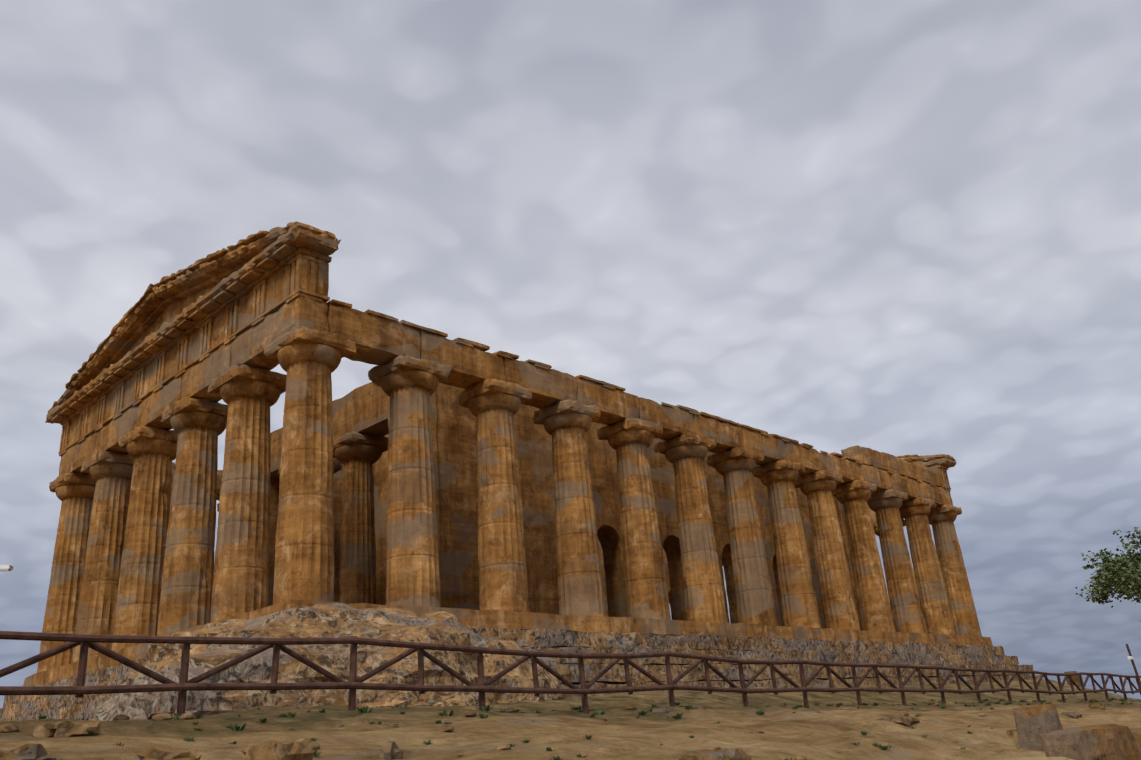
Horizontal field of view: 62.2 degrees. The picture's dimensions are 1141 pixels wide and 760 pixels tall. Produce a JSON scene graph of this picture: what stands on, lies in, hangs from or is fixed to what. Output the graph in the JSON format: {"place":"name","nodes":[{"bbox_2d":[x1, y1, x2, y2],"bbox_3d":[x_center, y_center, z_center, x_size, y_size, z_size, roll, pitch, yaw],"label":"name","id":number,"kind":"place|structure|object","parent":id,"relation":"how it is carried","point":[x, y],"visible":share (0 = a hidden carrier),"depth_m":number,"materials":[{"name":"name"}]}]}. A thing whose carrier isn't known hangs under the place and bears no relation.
{"place":"outdoors","nodes":[
{"label":"outdoors","id":0,"kind":"place"},
{"bbox_2d":[0,565,12,570],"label":"lamp head","id":1,"kind":"object","parent":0,"point":[6,567],"visible":1,"depth_m":29.89},
{"bbox_2d":[37,326,981,672],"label":"columns","id":2,"kind":"structure","parent":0,"point":[137,552],"depth_m":28.73,"materials":[{"name":"brown stone"}]},
{"bbox_2d":[45,221,956,520],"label":"entablature","id":3,"kind":"structure","parent":2,"relation":"on","point":[195,329],"depth_m":28.89,"materials":[{"name":"brown stone"}]},
{"bbox_2d":[0,679,1140,759],"bbox_3d":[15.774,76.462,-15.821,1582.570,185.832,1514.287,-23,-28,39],"label":"ground","id":4,"kind":"structure","parent":0,"point":[564,729],"depth_m":12.61,"materials":[{"name":"brown soil"}]},
{"bbox_2d":[0,603,1040,720],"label":"mound","id":5,"kind":"object","parent":4,"relation":"on","point":[337,620],"visible":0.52,"depth_m":20.59,"materials":[{"name":"stone"}]},
{"bbox_2d":[23,600,992,685],"bbox_3d":[1.538,11.679,39.653,16.936,0.539,39.445,-23,-28,39],"label":"stylobate","id":6,"kind":"object","parent":5,"relation":"on","point":[510,619],"visible":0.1,"depth_m":28.65,"materials":[{"name":"brown stone"}]},
{"bbox_2d":[268,382,861,630],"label":"cella walls","id":7,"kind":"structure","parent":6,"relation":"on","point":[456,433],"depth_m":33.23,"materials":[{"name":"brown stone"}]},
{"bbox_2d":[0,698,1136,759],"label":"rocks","id":8,"kind":"object","parent":4,"relation":"on","point":[300,749],"visible":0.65,"depth_m":9.02,"materials":[{"name":"brown stone"}]},
{"bbox_2d":[0,631,1140,715],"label":"fence","id":9,"kind":"object","parent":4,"relation":"on","point":[183,686],"visible":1,"depth_m":15.24,"materials":[{"name":"brown wood"}]},
{"bbox_2d":[38,698,1140,759],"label":"weeds","id":10,"kind":"object","parent":4,"relation":"on","point":[366,710],"visible":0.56,"depth_m":13.15,"materials":[{"name":"green plant"}]},
{"bbox_2d":[1012,671,1140,759],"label":"stone blocks","id":11,"kind":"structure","parent":4,"relation":"on","point":[1039,727],"depth_m":12.65,"materials":[{"name":"brown stone"}]},
{"bbox_2d":[0,0,1140,707],"label":"sky","id":12,"kind":"structure","parent":0,"point":[892,227],"materials":[{"name":"grey"}]},
{"bbox_2d":[1077,527,1140,621],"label":"tree","id":13,"kind":"object","parent":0,"point":[1104,566],"depth_m":28.92,"materials":[{"name":"green plant"}]},
{"bbox_2d":[1075,540,1140,603],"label":"pale tree leaves","id":14,"kind":"object","parent":13,"relation":"attached to","point":[1121,581],"visible":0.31,"depth_m":28.92,"materials":[{"name":"green plant"}]},
{"bbox_2d":[1126,644,1140,688],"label":"sign pole","id":15,"kind":"object","parent":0,"point":[1134,666],"visible":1,"depth_m":36.96,"materials":[{"name":"grey metal"}]}
]}

